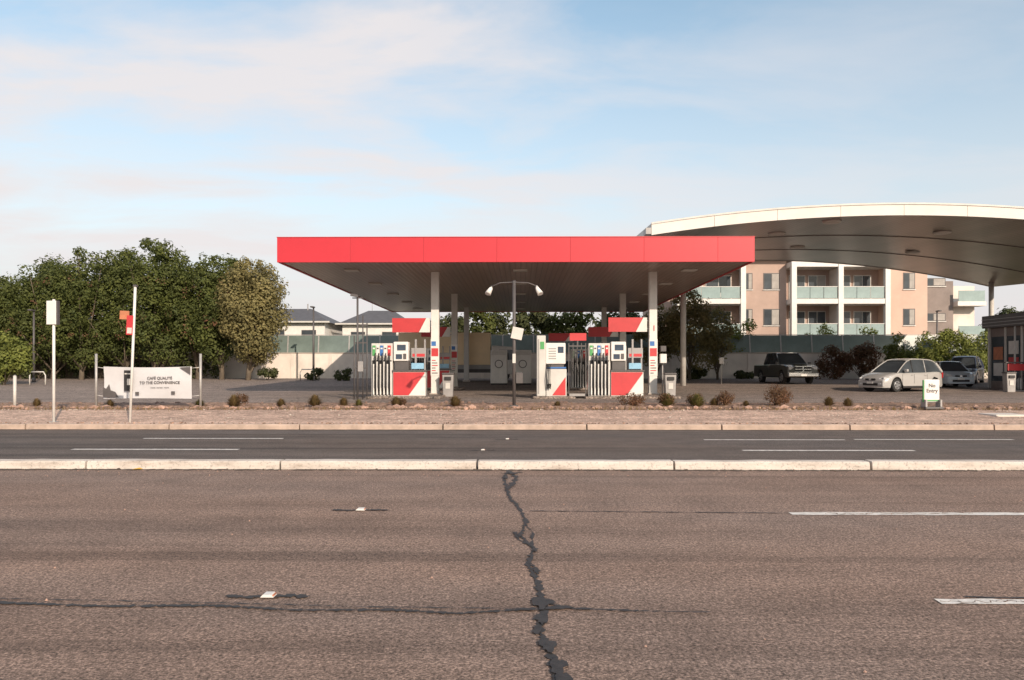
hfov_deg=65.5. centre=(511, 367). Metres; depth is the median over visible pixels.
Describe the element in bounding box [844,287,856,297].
balustrade glass
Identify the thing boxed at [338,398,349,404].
spiky grass plant
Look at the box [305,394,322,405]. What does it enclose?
spiky grass plant
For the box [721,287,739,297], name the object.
balustrade glass
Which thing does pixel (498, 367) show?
ice freezer
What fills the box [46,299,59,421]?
bus stop sign
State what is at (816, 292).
balustrade glass
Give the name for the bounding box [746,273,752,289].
window frame
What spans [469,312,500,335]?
hedge bush
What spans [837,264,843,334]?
balcony column
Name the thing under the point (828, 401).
spiky grass plant
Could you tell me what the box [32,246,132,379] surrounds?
fig tree
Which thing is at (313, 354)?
street lamp
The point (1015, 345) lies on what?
downpipe
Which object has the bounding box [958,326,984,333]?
end glass
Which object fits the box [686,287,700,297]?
balustrade glass
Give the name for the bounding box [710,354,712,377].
wall pier
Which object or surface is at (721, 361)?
speed sign
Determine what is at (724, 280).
sliding door glass
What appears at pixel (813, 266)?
balcony slab
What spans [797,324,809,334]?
balustrade glass
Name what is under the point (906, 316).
window glass
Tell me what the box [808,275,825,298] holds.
sliding door frame
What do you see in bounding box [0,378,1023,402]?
forecourt pavement
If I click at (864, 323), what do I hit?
handrail
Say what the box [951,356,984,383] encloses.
dark suv
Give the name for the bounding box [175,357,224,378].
undergrowth
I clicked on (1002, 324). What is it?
fascia line
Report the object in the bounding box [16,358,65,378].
undergrowth
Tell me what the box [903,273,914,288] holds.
window frame
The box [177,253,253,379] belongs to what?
fig tree
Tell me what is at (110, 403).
spiky grass plant
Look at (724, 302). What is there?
balcony slab
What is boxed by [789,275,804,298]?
sliding door frame
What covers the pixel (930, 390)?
no entry sign
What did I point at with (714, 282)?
sliding door glass
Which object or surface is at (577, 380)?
fuel pump
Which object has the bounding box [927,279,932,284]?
window glass
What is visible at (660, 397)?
rounded shrub
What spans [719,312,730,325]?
sliding door glass
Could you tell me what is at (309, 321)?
gutter
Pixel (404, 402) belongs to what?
rounded shrub
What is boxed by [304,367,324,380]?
shrub
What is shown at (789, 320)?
sliding door frame
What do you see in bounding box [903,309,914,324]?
window frame
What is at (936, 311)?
street lamp
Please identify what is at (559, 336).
pump canopy sign
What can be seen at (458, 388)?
pump island
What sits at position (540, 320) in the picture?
hedge bush
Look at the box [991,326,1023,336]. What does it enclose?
window
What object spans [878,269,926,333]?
peach wall
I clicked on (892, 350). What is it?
shrub
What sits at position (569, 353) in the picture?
coping
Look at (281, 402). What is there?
spiky grass plant
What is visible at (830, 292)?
balustrade glass
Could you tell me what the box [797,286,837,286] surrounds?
handrail
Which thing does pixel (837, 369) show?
shrub
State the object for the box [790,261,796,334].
balcony column
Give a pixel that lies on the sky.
(210, 127)
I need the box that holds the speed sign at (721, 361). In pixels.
[719,358,723,383]
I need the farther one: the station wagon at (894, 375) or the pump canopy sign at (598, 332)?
the pump canopy sign at (598, 332)
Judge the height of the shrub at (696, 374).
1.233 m
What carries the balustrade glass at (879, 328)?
on the balcony slab
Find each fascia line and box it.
[981,316,1022,320]
[981,319,1023,323]
[981,323,1020,326]
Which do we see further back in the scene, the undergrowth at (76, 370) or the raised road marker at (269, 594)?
the undergrowth at (76, 370)
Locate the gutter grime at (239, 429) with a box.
[0,429,1008,430]
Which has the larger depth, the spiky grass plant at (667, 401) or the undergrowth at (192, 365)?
the undergrowth at (192, 365)
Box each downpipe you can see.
[988,328,989,387]
[1014,326,1015,389]
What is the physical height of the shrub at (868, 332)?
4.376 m
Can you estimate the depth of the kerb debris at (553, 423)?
20.22 m
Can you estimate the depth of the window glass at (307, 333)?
82.16 m
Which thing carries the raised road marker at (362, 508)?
on the road at (830, 597)
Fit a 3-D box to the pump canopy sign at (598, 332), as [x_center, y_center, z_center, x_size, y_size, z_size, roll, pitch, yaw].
[5.201,-2.025,44.968,1.780,0.550,0.140,0,0,1]
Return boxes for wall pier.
[253,364,255,377]
[291,354,293,377]
[329,354,331,377]
[368,354,369,377]
[671,354,674,372]
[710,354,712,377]
[748,354,750,371]
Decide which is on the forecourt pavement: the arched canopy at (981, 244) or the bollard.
the arched canopy at (981, 244)
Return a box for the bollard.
[13,375,16,409]
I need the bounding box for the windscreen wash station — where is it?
[659,346,666,393]
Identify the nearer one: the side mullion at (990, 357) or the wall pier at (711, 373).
the side mullion at (990, 357)
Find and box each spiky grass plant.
[31,398,42,405]
[106,399,115,406]
[193,399,205,404]
[227,394,242,405]
[276,398,286,405]
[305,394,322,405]
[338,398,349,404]
[353,399,362,405]
[390,396,402,404]
[446,395,462,405]
[659,393,676,405]
[687,394,705,406]
[707,398,718,404]
[821,396,835,405]
[841,397,854,405]
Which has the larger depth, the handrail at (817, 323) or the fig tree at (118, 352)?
the handrail at (817, 323)
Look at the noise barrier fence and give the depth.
63.25 m
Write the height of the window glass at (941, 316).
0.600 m
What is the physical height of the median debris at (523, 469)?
0.034 m
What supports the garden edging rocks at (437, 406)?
on the garden bed
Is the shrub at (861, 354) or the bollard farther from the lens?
the shrub at (861, 354)
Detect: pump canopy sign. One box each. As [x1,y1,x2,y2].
[392,318,430,331]
[421,327,450,336]
[549,333,569,340]
[588,327,619,336]
[608,317,648,331]
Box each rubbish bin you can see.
[442,373,454,396]
[663,373,676,395]
[1001,372,1016,391]
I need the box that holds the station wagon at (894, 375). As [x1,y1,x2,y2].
[858,358,942,391]
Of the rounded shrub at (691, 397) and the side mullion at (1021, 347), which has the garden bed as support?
the rounded shrub at (691, 397)
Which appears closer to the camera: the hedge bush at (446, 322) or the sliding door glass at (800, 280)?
the hedge bush at (446, 322)
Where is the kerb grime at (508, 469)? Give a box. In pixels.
[0,468,1023,471]
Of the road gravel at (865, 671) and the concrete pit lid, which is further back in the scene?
the concrete pit lid
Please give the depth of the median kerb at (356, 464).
12.14 m
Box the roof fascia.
[982,312,1023,328]
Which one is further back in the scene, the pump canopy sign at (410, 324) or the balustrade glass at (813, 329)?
the balustrade glass at (813, 329)
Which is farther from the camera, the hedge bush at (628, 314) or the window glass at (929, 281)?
the window glass at (929, 281)
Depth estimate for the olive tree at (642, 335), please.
59.50 m
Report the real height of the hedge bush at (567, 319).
5.774 m
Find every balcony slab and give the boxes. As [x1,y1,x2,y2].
[672,299,740,305]
[786,262,882,269]
[786,299,884,305]
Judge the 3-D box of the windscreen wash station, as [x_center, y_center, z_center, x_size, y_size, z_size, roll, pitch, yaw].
[6.563,0.150,34.623,0.280,2.200,0.280,0,0,1]
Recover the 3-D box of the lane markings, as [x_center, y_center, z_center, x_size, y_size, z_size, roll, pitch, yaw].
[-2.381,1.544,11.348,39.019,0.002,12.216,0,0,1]
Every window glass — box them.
[302,331,314,335]
[352,332,361,335]
[383,332,395,335]
[746,274,747,288]
[749,274,751,288]
[749,310,751,324]
[764,274,770,288]
[764,310,770,324]
[772,274,778,288]
[772,310,778,324]
[904,273,908,287]
[904,309,908,323]
[910,273,913,287]
[910,309,913,323]
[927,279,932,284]
[927,314,932,319]
[934,279,944,284]
[934,314,944,319]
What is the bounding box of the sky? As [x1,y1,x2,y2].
[0,0,1023,333]
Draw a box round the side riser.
[991,381,1023,389]
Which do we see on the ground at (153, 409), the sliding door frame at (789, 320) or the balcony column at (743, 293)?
the balcony column at (743, 293)
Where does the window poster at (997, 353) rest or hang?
attached to the side wall glass at (997, 341)
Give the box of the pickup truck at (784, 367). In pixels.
[754,352,818,383]
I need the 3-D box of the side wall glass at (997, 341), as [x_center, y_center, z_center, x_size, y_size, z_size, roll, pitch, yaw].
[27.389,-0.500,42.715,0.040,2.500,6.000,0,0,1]
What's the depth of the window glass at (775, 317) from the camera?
72.09 m
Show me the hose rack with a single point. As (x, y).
(577, 337)
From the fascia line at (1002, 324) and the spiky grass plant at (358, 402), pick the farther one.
the fascia line at (1002, 324)
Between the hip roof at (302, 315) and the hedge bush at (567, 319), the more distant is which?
the hip roof at (302, 315)
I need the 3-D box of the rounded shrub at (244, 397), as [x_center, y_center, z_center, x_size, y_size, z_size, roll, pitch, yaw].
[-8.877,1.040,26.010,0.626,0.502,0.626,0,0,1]
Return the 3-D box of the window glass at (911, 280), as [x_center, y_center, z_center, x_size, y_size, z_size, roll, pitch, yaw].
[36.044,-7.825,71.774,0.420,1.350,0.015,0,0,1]
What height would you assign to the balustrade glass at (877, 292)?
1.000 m
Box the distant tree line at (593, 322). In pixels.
[416,313,998,352]
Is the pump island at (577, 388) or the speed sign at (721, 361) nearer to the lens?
the pump island at (577, 388)
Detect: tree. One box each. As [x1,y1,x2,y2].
[0,256,102,378]
[0,272,60,378]
[0,295,26,349]
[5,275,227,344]
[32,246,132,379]
[77,245,163,366]
[102,237,199,366]
[152,252,228,378]
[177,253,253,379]
[212,255,294,379]
[632,303,674,378]
[658,289,721,379]
[698,305,739,379]
[985,305,1023,331]
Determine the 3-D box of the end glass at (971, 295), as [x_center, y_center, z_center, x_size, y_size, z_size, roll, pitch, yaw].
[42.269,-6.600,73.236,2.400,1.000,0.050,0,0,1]
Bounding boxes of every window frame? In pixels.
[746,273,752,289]
[763,273,779,289]
[763,309,779,325]
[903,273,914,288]
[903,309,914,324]
[927,278,945,285]
[927,313,945,320]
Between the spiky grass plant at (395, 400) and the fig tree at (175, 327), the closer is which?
the spiky grass plant at (395, 400)
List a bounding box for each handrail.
[700,286,740,286]
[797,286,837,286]
[797,323,837,323]
[844,286,884,286]
[844,323,884,323]
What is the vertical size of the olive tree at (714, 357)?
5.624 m
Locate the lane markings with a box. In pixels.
[71,438,1023,603]
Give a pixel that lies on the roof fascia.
(994, 317)
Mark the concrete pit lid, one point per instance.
(1006, 414)
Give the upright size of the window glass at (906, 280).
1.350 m
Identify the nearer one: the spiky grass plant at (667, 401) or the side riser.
the spiky grass plant at (667, 401)
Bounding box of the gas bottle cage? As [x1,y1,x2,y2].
[999,362,1023,390]
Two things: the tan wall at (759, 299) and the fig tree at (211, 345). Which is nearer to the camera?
the fig tree at (211, 345)
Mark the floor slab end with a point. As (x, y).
(969, 303)
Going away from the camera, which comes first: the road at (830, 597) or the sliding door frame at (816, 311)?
the road at (830, 597)
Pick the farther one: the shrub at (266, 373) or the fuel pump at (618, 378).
the shrub at (266, 373)
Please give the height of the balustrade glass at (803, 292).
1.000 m
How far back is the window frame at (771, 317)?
72.12 m
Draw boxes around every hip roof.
[271,309,341,326]
[340,311,403,325]
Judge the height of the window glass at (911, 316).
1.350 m
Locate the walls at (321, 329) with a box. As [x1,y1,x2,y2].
[278,323,341,335]
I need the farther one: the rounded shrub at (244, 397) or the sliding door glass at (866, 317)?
the sliding door glass at (866, 317)
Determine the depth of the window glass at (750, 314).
72.12 m
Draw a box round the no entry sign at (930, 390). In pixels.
[919,379,943,409]
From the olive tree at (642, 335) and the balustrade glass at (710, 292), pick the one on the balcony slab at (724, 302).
the balustrade glass at (710, 292)
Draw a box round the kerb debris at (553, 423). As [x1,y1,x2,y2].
[0,422,1020,423]
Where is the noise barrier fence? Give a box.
[44,334,987,352]
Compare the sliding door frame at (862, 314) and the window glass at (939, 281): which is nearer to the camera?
the sliding door frame at (862, 314)
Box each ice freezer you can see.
[490,350,506,384]
[516,350,530,384]
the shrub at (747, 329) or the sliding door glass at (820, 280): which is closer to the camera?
the shrub at (747, 329)
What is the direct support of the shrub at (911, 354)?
on the forecourt pavement
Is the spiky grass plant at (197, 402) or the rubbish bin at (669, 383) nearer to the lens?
the spiky grass plant at (197, 402)
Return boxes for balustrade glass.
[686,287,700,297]
[702,287,719,297]
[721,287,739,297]
[797,287,809,297]
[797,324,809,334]
[810,287,822,297]
[810,324,821,334]
[824,287,836,297]
[824,324,836,334]
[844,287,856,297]
[844,324,856,334]
[857,287,869,297]
[857,324,869,333]
[871,287,883,297]
[871,324,883,333]
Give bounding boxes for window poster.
[993,347,1002,359]
[993,363,1002,375]
[1009,341,1018,353]
[1009,357,1018,363]
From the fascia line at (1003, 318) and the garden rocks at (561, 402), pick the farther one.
the fascia line at (1003, 318)
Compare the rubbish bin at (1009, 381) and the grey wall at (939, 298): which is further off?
the grey wall at (939, 298)
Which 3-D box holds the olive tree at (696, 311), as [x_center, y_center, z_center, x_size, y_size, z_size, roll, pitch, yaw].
[13.015,-2.409,58.388,4.759,6.846,4.555,0,0,1]
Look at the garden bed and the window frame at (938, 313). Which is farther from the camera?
the window frame at (938, 313)
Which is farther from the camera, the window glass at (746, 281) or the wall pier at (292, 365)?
the window glass at (746, 281)
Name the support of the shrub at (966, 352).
on the forecourt pavement
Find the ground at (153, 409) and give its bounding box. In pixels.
[0,402,849,468]
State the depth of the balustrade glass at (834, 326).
70.89 m
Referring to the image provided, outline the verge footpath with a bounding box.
[0,410,1023,423]
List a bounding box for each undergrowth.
[10,356,174,377]
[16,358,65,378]
[64,361,113,378]
[121,360,166,366]
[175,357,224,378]
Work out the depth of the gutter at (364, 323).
83.48 m
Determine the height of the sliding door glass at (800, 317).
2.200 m
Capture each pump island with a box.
[368,394,444,398]
[427,387,464,389]
[532,394,574,398]
[567,387,587,389]
[581,394,680,398]
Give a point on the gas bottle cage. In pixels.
(1012, 367)
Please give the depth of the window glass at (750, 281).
72.12 m
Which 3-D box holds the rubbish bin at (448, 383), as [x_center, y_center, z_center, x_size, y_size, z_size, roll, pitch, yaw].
[-2.742,0.730,34.221,0.520,1.030,0.500,0,0,1]
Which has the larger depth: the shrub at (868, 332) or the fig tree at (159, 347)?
the shrub at (868, 332)
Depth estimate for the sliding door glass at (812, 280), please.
73.19 m
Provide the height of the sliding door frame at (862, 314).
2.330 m
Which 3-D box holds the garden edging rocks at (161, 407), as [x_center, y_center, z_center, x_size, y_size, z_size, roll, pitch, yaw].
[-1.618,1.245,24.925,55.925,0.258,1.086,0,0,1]
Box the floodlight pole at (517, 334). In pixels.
[485,280,542,406]
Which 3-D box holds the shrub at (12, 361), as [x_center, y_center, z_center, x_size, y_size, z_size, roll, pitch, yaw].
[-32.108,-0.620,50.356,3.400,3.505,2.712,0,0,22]
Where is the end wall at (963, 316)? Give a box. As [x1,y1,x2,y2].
[953,286,973,333]
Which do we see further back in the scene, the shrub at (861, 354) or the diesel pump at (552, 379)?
the shrub at (861, 354)
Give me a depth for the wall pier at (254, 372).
62.96 m
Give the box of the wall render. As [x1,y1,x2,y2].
[44,353,987,377]
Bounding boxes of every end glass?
[958,291,984,300]
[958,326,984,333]
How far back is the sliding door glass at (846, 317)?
73.15 m
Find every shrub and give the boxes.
[0,330,35,384]
[236,393,249,405]
[257,367,278,379]
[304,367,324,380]
[333,368,352,380]
[400,397,406,404]
[616,391,646,405]
[656,393,675,405]
[675,366,707,378]
[686,393,704,404]
[714,390,734,405]
[721,318,757,351]
[733,370,753,378]
[763,383,793,405]
[805,322,837,334]
[814,344,848,378]
[840,340,883,377]
[859,325,877,333]
[882,331,907,360]
[904,349,918,358]
[912,330,951,360]
[917,347,944,361]
[930,328,973,360]
[950,346,987,368]
[962,331,987,376]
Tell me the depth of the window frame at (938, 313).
73.95 m
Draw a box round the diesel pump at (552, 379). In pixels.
[537,335,566,395]
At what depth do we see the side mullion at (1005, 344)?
44.07 m
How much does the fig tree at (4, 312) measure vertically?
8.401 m
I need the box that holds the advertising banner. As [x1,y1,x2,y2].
[95,354,201,406]
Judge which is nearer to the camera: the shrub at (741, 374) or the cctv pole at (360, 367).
the cctv pole at (360, 367)
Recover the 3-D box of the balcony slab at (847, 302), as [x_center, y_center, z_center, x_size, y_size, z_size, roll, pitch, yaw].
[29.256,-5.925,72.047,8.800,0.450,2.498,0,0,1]
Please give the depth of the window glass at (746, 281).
72.12 m
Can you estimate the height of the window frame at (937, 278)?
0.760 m
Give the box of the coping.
[100,352,952,353]
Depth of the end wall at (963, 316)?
74.56 m
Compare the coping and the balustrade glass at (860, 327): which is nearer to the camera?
the coping
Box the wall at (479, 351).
[398,333,511,379]
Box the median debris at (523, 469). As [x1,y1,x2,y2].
[2,468,1014,471]
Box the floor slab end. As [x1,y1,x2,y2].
[953,301,985,306]
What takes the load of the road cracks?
on the road at (830, 597)
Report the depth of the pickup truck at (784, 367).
51.60 m
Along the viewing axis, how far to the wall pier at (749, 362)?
62.55 m
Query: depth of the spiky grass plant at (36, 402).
25.64 m
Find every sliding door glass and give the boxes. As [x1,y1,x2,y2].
[706,279,717,298]
[719,276,730,298]
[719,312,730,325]
[797,276,804,285]
[797,312,804,322]
[809,276,816,298]
[809,312,816,322]
[817,276,824,298]
[817,312,824,325]
[844,276,849,285]
[844,312,849,322]
[854,276,861,298]
[854,312,861,322]
[863,276,870,298]
[863,312,870,328]
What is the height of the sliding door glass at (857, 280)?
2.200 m
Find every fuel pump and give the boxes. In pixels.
[371,339,427,395]
[410,346,451,387]
[570,348,610,387]
[588,339,644,395]
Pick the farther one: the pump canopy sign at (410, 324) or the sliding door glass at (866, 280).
the sliding door glass at (866, 280)
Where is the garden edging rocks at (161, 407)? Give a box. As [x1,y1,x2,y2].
[2,403,1011,409]
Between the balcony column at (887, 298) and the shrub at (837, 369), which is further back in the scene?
the balcony column at (887, 298)
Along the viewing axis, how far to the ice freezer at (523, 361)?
49.97 m
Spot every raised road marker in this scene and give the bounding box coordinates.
[226,591,309,597]
[332,507,386,510]
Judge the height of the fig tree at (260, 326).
9.195 m
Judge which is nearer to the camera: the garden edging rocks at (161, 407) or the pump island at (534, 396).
the garden edging rocks at (161, 407)
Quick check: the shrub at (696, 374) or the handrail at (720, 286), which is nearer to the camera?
the shrub at (696, 374)
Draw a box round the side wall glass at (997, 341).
[991,335,1023,381]
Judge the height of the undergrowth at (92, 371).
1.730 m
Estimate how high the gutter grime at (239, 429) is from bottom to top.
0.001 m
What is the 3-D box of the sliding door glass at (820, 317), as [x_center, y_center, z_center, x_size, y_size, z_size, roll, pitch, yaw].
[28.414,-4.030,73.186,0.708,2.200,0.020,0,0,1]
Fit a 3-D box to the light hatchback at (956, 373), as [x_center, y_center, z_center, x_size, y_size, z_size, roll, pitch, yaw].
[26.199,0.356,47.718,2.060,1.517,4.195,0,0,12]
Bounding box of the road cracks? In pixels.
[0,470,1023,679]
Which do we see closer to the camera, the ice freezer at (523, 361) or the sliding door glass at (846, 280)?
the ice freezer at (523, 361)
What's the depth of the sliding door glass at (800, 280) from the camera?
73.20 m
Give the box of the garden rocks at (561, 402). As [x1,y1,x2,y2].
[8,401,1009,407]
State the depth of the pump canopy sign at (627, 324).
34.70 m
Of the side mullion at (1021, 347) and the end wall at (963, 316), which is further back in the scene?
the end wall at (963, 316)
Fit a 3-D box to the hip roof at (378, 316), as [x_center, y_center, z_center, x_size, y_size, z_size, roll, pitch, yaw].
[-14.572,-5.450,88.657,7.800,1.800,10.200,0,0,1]
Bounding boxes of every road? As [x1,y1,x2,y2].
[0,430,1023,466]
[0,469,1023,679]
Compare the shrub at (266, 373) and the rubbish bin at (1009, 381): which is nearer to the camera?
the rubbish bin at (1009, 381)
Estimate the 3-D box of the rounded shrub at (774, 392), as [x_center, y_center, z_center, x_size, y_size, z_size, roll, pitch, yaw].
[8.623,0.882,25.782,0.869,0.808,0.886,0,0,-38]
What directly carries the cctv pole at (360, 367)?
on the concrete slab at (479, 390)
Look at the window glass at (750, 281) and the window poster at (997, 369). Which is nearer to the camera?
the window poster at (997, 369)
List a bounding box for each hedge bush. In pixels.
[440,313,469,332]
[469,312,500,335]
[488,312,533,335]
[516,312,553,352]
[541,312,587,352]
[573,312,607,335]
[607,312,639,335]
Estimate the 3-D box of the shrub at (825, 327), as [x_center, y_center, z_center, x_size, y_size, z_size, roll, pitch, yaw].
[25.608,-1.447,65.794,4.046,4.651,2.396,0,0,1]
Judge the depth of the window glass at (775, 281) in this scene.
72.09 m
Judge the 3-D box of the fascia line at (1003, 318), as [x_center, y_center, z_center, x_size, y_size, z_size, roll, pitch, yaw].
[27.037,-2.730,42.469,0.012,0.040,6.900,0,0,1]
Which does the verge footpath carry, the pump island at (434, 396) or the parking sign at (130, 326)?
the parking sign at (130, 326)
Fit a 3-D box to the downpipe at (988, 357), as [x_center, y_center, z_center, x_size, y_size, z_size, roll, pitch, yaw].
[27.126,-0.500,45.318,0.092,3.500,0.092,0,0,-22]
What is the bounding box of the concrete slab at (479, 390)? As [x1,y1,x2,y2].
[267,379,765,401]
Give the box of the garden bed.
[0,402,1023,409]
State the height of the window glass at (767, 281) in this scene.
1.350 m
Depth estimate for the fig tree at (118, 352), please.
58.79 m
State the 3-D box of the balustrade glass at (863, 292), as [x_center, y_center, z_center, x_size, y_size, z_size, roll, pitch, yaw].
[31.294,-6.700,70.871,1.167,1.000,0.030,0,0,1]
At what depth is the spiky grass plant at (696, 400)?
25.32 m
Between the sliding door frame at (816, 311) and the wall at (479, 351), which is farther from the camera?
the sliding door frame at (816, 311)
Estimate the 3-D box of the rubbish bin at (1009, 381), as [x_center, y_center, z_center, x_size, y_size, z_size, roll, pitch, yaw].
[25.428,0.730,40.726,0.520,1.030,0.500,0,0,1]
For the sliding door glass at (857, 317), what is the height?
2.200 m
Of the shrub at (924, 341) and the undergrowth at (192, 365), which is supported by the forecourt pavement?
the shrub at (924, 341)
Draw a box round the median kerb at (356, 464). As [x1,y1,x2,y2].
[0,459,1023,469]
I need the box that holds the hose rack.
[568,333,585,395]
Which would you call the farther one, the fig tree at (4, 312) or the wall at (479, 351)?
the fig tree at (4, 312)
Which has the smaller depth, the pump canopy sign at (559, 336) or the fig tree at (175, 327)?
the pump canopy sign at (559, 336)
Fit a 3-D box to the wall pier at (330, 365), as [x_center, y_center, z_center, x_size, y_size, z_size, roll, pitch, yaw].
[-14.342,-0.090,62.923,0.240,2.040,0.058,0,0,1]
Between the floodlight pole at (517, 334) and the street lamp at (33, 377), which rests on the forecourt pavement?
the street lamp at (33, 377)
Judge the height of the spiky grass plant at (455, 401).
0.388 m
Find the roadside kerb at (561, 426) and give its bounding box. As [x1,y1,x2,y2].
[0,423,1023,429]
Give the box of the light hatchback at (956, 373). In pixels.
[935,361,974,386]
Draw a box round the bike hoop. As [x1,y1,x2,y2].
[29,371,45,384]
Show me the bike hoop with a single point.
(37, 372)
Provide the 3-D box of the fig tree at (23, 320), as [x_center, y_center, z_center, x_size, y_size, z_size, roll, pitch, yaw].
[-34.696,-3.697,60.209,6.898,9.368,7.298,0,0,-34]
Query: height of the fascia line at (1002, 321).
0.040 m
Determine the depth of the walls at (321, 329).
82.24 m
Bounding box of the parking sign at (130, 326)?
[120,285,137,422]
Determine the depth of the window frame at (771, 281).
72.12 m
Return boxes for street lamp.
[27,309,35,381]
[310,306,314,369]
[935,310,941,333]
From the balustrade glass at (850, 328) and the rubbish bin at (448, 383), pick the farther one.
the balustrade glass at (850, 328)
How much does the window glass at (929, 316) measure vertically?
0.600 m
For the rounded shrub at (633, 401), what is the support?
on the garden bed
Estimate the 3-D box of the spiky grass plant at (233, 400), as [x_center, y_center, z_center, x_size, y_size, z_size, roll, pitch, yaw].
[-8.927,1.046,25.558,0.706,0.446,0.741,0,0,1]
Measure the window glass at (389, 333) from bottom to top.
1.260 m
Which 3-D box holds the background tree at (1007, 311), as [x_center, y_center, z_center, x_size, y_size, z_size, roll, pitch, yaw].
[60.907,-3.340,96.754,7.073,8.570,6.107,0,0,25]
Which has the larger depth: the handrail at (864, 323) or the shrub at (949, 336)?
the handrail at (864, 323)
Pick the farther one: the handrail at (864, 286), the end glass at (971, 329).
the end glass at (971, 329)
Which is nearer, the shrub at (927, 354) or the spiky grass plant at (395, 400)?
the spiky grass plant at (395, 400)
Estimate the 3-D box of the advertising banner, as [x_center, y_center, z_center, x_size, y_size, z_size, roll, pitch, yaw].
[-11.654,0.435,25.475,3.436,1.770,0.177,0,0,1]
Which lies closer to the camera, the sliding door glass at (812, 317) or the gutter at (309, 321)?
the sliding door glass at (812, 317)
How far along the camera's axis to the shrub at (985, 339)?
61.01 m
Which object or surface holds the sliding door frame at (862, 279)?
on the balcony slab at (847, 302)
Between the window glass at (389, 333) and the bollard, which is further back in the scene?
the window glass at (389, 333)
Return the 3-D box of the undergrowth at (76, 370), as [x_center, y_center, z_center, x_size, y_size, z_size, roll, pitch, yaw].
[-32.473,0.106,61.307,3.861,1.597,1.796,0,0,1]
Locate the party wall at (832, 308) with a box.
[829,268,836,322]
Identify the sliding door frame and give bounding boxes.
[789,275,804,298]
[789,311,804,334]
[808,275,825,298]
[808,311,825,322]
[853,275,870,298]
[853,311,870,322]
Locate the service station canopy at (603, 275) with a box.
[277,236,754,393]
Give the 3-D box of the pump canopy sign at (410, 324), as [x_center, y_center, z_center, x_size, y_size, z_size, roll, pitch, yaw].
[-4.360,-1.860,34.868,1.750,0.620,0.140,0,0,1]
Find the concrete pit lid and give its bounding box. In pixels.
[978,413,1023,416]
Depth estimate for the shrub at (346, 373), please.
57.01 m
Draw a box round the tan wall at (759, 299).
[738,261,785,334]
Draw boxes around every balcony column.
[740,266,745,334]
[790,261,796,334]
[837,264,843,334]
[883,268,890,333]
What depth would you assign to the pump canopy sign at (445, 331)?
44.99 m
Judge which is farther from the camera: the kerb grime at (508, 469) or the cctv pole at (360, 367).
the cctv pole at (360, 367)
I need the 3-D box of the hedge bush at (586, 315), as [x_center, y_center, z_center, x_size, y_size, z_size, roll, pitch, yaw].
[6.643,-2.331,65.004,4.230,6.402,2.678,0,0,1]
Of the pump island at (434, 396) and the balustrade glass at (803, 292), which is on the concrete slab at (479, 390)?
the pump island at (434, 396)
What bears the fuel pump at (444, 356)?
on the pump island at (458, 388)
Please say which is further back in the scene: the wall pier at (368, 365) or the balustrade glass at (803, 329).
the balustrade glass at (803, 329)
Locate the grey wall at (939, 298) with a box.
[927,281,952,333]
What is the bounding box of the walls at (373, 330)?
[342,325,415,335]
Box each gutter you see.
[282,321,329,322]
[335,323,391,324]
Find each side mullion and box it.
[990,328,990,387]
[1004,327,1006,371]
[1021,326,1022,378]
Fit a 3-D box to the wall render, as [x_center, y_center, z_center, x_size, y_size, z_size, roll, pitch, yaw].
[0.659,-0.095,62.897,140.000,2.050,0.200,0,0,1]
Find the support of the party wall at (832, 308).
on the ground at (153, 409)
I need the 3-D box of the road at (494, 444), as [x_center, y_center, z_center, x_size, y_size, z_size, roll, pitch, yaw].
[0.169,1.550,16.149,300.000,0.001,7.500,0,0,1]
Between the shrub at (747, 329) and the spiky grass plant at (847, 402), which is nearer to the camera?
the spiky grass plant at (847, 402)
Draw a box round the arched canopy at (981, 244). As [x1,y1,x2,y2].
[637,203,1023,385]
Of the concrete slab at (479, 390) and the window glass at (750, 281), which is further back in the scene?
the window glass at (750, 281)
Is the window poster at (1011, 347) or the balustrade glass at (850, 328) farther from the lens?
the balustrade glass at (850, 328)
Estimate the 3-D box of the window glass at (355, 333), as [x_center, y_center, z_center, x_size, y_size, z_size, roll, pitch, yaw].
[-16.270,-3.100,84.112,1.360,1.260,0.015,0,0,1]
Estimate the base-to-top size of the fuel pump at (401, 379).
2.300 m
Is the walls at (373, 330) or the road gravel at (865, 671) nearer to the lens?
the road gravel at (865, 671)
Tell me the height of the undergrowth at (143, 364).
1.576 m
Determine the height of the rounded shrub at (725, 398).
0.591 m
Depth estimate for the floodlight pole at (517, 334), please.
25.55 m
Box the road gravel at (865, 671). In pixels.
[23,469,1021,672]
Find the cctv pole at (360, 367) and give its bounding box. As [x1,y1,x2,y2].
[350,293,367,398]
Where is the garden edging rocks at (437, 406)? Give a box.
[29,404,1023,409]

